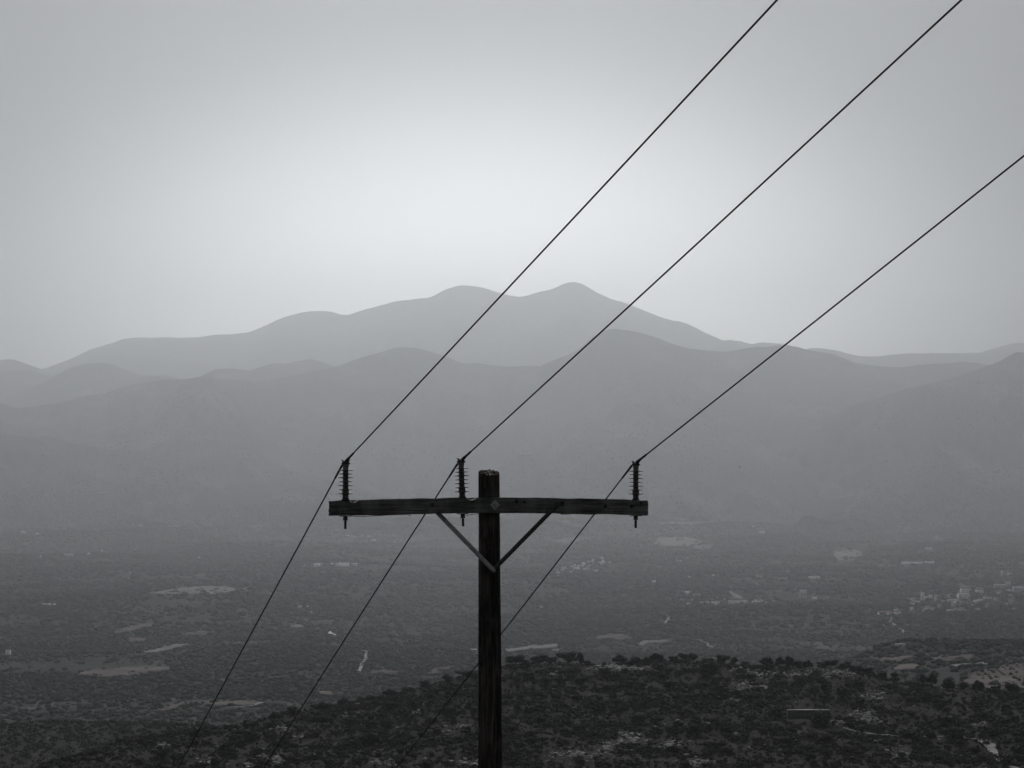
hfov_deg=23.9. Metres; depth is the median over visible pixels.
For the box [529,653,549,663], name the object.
tree
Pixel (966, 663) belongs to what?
field
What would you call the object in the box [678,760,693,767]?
shrub
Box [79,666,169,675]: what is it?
field
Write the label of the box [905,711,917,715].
shrub
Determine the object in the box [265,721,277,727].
shrub
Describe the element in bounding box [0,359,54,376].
mountain
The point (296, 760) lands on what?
shrub
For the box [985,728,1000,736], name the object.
shrub
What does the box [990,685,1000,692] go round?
tree
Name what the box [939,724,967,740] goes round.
shrub
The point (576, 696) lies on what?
shrub
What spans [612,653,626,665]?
tree
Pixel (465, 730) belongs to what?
shrub
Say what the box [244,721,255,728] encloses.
shrub
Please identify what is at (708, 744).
shrub
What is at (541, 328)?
mountain
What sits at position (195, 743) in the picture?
shrub
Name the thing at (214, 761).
shrub
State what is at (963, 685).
tree
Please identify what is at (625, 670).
shrub
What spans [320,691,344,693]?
field
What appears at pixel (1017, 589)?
house
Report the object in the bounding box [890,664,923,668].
field
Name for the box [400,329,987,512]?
mountain
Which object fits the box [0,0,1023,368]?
sky
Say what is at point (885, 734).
path
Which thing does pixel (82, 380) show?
mountain
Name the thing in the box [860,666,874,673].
tree
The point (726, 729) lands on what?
shrub
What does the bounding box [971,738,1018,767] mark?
path
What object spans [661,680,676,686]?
shrub
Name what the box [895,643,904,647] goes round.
house
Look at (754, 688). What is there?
shrub
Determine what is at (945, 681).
tree
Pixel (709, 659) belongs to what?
tree
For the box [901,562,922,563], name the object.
greenhouse
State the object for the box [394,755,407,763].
shrub
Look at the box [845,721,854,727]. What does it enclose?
shrub
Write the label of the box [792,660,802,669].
tree
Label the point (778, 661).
tree
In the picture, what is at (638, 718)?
shrub
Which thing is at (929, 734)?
shrub
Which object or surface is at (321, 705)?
tree
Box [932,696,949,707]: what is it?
shrub
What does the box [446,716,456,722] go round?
shrub
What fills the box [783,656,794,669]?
tree
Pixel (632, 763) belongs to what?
shrub
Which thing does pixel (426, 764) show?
shrub
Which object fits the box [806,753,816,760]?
shrub
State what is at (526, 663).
shrub
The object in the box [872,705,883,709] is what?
shrub
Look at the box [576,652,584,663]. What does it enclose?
tree
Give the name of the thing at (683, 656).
tree
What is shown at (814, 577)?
shed
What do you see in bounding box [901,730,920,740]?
shrub
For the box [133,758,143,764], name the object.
shrub
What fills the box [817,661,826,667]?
tree
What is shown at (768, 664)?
shrub
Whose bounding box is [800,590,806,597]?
house
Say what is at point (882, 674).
tree
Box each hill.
[0,435,584,529]
[0,722,198,767]
[49,661,1023,767]
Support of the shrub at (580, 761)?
on the hill at (232, 762)
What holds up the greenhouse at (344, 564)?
on the ground
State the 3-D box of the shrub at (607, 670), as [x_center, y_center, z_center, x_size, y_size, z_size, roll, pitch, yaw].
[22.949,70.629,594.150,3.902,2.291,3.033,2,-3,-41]
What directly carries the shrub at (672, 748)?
on the hill at (232, 762)
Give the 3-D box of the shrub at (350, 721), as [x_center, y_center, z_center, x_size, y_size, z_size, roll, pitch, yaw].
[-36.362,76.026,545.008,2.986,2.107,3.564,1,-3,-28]
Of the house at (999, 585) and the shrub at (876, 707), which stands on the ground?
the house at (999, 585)
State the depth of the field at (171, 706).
1329.40 m
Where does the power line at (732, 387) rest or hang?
attached to the utility pole
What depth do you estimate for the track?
1882.00 m
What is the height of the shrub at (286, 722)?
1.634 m
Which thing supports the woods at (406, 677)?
on the ground
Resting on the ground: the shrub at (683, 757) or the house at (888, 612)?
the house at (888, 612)
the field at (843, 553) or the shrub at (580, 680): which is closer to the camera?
the shrub at (580, 680)
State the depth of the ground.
3907.69 m
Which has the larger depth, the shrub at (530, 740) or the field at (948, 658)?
the field at (948, 658)
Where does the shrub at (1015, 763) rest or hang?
on the hill at (232, 762)
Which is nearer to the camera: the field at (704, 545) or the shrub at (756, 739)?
the shrub at (756, 739)
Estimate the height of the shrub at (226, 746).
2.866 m
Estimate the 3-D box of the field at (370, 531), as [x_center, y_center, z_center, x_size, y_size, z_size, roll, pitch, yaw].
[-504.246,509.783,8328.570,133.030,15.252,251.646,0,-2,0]
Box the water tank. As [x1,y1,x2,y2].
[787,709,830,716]
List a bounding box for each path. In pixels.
[843,727,965,737]
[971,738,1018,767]
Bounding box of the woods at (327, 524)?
[0,337,1023,532]
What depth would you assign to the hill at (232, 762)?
529.67 m
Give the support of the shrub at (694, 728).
on the hill at (232, 762)
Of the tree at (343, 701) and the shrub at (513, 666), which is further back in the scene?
the shrub at (513, 666)
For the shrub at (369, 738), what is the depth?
516.09 m
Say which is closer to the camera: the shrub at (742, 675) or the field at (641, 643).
the shrub at (742, 675)
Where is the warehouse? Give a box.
[728,600,740,603]
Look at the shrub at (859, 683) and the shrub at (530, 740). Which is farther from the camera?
the shrub at (859, 683)
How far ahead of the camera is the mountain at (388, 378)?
10516.73 m
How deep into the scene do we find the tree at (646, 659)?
616.20 m
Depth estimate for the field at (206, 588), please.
3756.10 m
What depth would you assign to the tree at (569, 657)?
608.68 m
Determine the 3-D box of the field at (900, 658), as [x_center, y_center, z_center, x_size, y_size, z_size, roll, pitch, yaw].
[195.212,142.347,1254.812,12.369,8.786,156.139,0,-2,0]
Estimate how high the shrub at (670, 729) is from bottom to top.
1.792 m
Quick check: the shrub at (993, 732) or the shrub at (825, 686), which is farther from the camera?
the shrub at (825, 686)
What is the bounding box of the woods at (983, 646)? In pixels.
[0,637,1023,725]
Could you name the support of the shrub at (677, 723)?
on the hill at (232, 762)
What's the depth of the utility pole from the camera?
17.77 m
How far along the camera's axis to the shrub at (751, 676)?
590.81 m
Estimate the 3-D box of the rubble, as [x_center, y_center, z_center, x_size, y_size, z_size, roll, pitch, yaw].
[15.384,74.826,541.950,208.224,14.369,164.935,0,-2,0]
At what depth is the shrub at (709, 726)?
517.76 m
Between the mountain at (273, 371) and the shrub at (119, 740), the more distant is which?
the mountain at (273, 371)
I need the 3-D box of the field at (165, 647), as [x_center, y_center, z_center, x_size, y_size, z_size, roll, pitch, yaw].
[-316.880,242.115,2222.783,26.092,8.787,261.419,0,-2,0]
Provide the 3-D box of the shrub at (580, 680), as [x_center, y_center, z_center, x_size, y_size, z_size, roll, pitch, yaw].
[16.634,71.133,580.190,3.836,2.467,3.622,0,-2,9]
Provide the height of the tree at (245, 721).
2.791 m
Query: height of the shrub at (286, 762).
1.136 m
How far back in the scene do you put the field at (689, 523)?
8102.69 m
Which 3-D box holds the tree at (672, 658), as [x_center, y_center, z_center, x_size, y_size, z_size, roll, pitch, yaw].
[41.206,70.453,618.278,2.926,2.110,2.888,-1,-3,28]
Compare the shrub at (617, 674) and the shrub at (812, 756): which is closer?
the shrub at (812, 756)
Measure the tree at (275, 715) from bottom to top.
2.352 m
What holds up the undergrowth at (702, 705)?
on the hill at (232, 762)
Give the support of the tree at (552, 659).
on the hill at (232, 762)
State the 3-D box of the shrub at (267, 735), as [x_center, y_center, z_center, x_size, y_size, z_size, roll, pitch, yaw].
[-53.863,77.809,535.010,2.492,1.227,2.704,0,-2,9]
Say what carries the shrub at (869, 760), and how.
on the hill at (232, 762)
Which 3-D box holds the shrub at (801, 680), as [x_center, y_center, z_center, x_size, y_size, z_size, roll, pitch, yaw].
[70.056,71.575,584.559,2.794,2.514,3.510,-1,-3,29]
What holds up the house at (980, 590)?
on the ground
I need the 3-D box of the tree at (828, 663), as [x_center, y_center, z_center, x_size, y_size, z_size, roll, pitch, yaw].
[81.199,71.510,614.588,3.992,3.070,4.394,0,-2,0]
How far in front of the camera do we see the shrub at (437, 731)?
515.40 m
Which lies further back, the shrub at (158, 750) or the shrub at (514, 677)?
the shrub at (514, 677)
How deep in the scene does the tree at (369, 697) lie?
576.51 m
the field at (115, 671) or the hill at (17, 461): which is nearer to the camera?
the field at (115, 671)
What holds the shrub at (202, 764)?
on the hill at (232, 762)
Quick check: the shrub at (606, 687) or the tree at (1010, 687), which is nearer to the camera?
the shrub at (606, 687)
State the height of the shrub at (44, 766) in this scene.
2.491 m
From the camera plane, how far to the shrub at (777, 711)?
539.78 m
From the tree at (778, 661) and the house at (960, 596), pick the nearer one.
the tree at (778, 661)
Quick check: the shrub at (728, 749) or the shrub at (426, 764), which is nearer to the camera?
the shrub at (426, 764)
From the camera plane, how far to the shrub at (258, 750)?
516.37 m
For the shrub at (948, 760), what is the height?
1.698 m
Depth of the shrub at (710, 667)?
590.30 m
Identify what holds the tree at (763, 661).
on the hill at (232, 762)
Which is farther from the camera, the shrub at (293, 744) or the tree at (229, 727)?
the tree at (229, 727)
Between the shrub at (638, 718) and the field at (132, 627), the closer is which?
the shrub at (638, 718)
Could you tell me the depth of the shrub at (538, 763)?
462.46 m
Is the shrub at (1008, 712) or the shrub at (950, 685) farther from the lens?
the shrub at (950, 685)
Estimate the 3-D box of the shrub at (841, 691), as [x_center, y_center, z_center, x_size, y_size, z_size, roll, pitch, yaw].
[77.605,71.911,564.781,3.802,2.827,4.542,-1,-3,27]
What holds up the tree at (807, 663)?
on the hill at (232, 762)
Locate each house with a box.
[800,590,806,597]
[878,611,892,614]
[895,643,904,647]
[957,593,969,600]
[960,586,970,592]
[975,588,983,592]
[994,584,1005,587]
[1013,587,1023,591]
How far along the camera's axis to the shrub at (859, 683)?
580.43 m
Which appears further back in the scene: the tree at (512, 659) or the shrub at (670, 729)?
the tree at (512, 659)
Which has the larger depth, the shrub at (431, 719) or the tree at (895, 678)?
the tree at (895, 678)
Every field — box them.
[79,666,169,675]
[115,622,153,632]
[128,637,145,640]
[145,643,187,651]
[149,586,235,593]
[160,703,184,710]
[182,630,214,634]
[210,700,260,704]
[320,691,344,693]
[347,529,382,534]
[370,670,397,672]
[428,665,454,672]
[505,644,556,651]
[555,536,583,543]
[597,633,630,638]
[639,640,666,645]
[651,537,701,545]
[660,522,707,524]
[693,544,712,547]
[833,550,861,560]
[870,655,910,660]
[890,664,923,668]
[934,654,973,661]
[952,662,987,665]
[963,663,1023,688]
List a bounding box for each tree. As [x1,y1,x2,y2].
[223,724,235,730]
[241,718,255,724]
[271,712,280,717]
[286,706,298,713]
[316,702,330,709]
[337,698,347,704]
[364,695,374,700]
[382,688,397,695]
[404,687,414,691]
[419,680,432,687]
[442,674,452,682]
[455,670,474,676]
[504,655,524,663]
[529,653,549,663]
[546,656,557,662]
[555,651,578,663]
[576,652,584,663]
[583,660,591,665]
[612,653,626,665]
[628,656,640,664]
[642,656,650,662]
[649,653,664,660]
[668,656,678,660]
[678,653,689,661]
[688,653,697,659]
[702,658,715,661]
[716,654,731,663]
[730,657,738,664]
[740,661,749,666]
[759,657,773,664]
[774,657,784,666]
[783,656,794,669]
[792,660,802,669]
[801,660,813,668]
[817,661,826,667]
[824,659,837,668]
[839,661,851,670]
[849,665,861,671]
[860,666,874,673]
[878,671,886,679]
[890,671,899,681]
[919,674,925,682]
[926,673,937,685]
[941,677,952,689]
[957,681,968,691]
[971,680,983,691]
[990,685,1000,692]
[1004,683,1019,694]
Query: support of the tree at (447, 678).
on the hill at (232, 762)
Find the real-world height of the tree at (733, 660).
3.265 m
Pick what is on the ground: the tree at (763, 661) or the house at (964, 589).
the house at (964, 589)
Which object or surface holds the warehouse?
on the ground
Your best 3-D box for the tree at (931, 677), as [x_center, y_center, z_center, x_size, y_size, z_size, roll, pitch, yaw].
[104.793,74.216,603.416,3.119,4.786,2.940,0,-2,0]
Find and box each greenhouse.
[338,563,349,566]
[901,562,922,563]
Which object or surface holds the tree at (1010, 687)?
on the hill at (232, 762)
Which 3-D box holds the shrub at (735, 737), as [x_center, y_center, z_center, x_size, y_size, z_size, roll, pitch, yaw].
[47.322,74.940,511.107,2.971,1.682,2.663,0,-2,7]
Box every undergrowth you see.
[0,718,222,767]
[34,657,1023,767]
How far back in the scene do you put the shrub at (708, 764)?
473.70 m
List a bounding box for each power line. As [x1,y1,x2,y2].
[178,0,777,767]
[263,0,961,767]
[396,155,1023,767]
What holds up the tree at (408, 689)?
on the hill at (232, 762)
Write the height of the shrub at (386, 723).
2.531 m
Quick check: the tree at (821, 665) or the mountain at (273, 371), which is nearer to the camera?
the tree at (821, 665)
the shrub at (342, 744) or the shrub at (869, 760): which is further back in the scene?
the shrub at (342, 744)
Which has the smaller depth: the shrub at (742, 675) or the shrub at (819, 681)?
the shrub at (819, 681)
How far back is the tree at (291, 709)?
563.44 m
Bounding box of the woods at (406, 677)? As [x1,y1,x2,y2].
[0,623,1023,701]
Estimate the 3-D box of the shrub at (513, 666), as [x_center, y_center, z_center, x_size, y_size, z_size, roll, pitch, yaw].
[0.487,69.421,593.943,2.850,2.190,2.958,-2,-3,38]
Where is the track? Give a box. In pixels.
[357,650,367,672]
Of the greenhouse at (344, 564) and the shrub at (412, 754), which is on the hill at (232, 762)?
the shrub at (412, 754)
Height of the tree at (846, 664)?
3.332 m
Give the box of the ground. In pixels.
[0,513,1023,725]
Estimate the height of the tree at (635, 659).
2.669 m
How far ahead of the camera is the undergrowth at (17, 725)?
830.22 m
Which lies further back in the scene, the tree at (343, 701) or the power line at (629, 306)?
the tree at (343, 701)
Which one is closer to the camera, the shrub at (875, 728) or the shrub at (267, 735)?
the shrub at (875, 728)
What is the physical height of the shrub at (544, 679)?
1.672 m
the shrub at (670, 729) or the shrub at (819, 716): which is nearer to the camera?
the shrub at (670, 729)
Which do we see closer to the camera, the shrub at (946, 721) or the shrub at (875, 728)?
the shrub at (875, 728)
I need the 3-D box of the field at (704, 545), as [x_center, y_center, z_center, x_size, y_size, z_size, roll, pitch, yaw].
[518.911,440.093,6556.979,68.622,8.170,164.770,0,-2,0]
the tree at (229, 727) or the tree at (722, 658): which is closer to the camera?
the tree at (229, 727)
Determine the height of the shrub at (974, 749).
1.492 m
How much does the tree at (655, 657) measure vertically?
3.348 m
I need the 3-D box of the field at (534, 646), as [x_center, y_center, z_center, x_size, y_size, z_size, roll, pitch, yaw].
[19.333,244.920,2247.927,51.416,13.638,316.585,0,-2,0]
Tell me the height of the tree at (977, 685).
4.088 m
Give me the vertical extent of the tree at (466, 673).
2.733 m
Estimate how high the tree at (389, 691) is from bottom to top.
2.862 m
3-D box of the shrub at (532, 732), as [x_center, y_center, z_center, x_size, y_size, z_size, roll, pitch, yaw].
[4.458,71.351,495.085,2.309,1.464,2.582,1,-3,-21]
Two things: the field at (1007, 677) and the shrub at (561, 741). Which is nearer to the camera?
the shrub at (561, 741)
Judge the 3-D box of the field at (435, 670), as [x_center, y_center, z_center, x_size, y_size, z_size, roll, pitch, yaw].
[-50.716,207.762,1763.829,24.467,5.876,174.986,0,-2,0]
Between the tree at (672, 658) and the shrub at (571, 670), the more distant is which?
the tree at (672, 658)
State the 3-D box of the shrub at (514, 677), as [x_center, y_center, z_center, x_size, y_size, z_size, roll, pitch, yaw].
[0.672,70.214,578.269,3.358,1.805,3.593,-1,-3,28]
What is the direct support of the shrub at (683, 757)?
on the hill at (232, 762)
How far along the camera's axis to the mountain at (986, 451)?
9655.71 m
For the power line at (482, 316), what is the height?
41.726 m
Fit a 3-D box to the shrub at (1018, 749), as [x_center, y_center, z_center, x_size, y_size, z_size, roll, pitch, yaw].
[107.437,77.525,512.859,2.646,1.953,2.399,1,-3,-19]
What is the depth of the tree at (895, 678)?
607.55 m
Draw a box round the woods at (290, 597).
[0,513,1023,642]
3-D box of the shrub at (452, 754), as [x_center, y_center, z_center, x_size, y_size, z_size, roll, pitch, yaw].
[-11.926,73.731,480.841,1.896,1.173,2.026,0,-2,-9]
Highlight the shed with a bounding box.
[808,576,819,578]
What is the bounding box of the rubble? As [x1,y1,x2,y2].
[111,661,1008,767]
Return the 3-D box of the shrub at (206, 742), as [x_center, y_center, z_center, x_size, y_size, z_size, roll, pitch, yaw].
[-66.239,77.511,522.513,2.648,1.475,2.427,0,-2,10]
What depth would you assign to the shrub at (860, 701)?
558.95 m
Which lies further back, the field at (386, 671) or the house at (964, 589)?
the house at (964, 589)
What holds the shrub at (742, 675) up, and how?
on the hill at (232, 762)
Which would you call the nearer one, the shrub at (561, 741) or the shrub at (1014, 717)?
the shrub at (561, 741)
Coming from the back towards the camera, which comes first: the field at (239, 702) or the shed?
the shed
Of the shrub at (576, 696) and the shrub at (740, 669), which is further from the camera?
the shrub at (740, 669)
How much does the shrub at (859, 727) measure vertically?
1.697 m
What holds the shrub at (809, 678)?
on the hill at (232, 762)
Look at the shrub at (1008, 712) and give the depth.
558.58 m
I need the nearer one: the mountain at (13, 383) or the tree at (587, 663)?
the tree at (587, 663)
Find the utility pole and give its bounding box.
[328,458,648,767]
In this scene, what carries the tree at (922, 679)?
on the hill at (232, 762)
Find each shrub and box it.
[39,763,49,767]
[115,737,125,742]
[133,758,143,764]
[150,745,171,757]
[187,728,202,736]
[190,740,199,745]
[193,761,208,767]
[201,739,211,745]
[209,757,221,765]
[218,740,234,753]
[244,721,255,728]
[253,746,262,752]
[259,757,272,762]
[263,733,272,738]
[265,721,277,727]
[282,719,291,724]
[282,760,291,764]
[287,742,297,747]
[291,756,301,763]
[336,741,350,747]
[343,717,356,724]
[359,730,381,745]
[380,718,394,728]
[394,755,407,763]
[405,752,417,756]
[416,760,433,767]
[427,717,437,723]
[433,727,441,733]
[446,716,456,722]
[447,752,456,756]
[459,726,471,733]
[506,674,521,680]
[507,663,518,669]
[518,660,532,667]
[523,736,538,744]
[529,729,538,735]
[532,761,543,764]
[540,677,551,682]
[555,739,567,745]
[567,668,578,673]
[571,694,580,699]
[574,676,588,684]
[575,758,585,763]
[576,723,587,728]
[597,667,611,674]
[602,684,611,690]
[612,671,624,679]
[621,668,632,673]
[628,712,650,725]
[630,761,640,766]
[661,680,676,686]
[665,745,679,752]
[667,726,676,733]
[673,720,683,727]
[678,754,688,759]
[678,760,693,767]
[684,722,704,733]
[698,662,719,673]
[702,762,713,767]
[703,741,714,748]
[704,724,713,728]
[719,725,734,733]
[723,746,733,752]
[729,734,742,741]
[733,672,745,679]
[735,667,745,672]
[746,673,757,678]
[750,687,758,690]
[751,736,762,742]
[763,662,775,667]
[768,680,778,685]
[769,706,786,717]
[782,747,793,755]
[796,676,807,683]
[806,675,813,680]
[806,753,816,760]
[809,710,832,723]
[815,678,827,683]
[820,682,831,689]
[835,686,852,697]
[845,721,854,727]
[851,679,866,687]
[854,724,864,730]
[856,697,865,704]
[865,758,873,762]
[866,725,881,732]
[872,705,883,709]
[880,681,897,689]
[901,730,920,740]
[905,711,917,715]
[925,731,936,737]
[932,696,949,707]
[936,713,959,727]
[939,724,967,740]
[943,757,952,763]
[944,681,956,688]
[968,746,979,752]
[979,729,988,735]
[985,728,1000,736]
[999,757,1012,764]
[1004,710,1014,714]
[1009,714,1020,721]
[1013,761,1023,766]
[1014,745,1023,753]
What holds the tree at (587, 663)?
on the hill at (232, 762)
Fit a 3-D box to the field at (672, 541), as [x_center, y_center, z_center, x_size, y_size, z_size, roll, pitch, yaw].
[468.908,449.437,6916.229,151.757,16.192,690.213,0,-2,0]
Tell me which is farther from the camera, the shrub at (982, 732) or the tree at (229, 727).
the tree at (229, 727)
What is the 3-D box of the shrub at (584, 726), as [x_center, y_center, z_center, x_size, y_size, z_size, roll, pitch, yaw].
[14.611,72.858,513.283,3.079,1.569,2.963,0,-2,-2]
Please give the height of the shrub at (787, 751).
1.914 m
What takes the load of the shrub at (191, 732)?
on the hill at (232, 762)
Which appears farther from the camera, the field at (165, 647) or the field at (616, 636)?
the field at (616, 636)
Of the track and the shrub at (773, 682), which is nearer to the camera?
the shrub at (773, 682)
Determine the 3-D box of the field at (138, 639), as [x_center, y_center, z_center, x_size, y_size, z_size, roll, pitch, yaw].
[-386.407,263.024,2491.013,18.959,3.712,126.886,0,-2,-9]
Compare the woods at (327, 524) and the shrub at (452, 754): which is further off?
the woods at (327, 524)
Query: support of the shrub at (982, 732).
on the hill at (232, 762)
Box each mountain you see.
[0,347,982,527]
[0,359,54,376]
[0,363,177,407]
[0,371,50,400]
[42,282,721,378]
[199,359,333,381]
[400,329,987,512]
[573,390,839,518]
[609,352,1023,533]
[710,340,1023,366]
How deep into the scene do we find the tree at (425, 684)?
586.85 m
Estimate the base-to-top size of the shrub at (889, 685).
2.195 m
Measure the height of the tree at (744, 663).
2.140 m
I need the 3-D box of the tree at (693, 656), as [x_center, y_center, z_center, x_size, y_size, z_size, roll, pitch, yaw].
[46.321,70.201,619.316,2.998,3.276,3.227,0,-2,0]
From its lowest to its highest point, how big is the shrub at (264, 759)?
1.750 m
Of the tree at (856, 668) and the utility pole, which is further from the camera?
the tree at (856, 668)
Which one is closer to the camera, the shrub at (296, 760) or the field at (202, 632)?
the shrub at (296, 760)

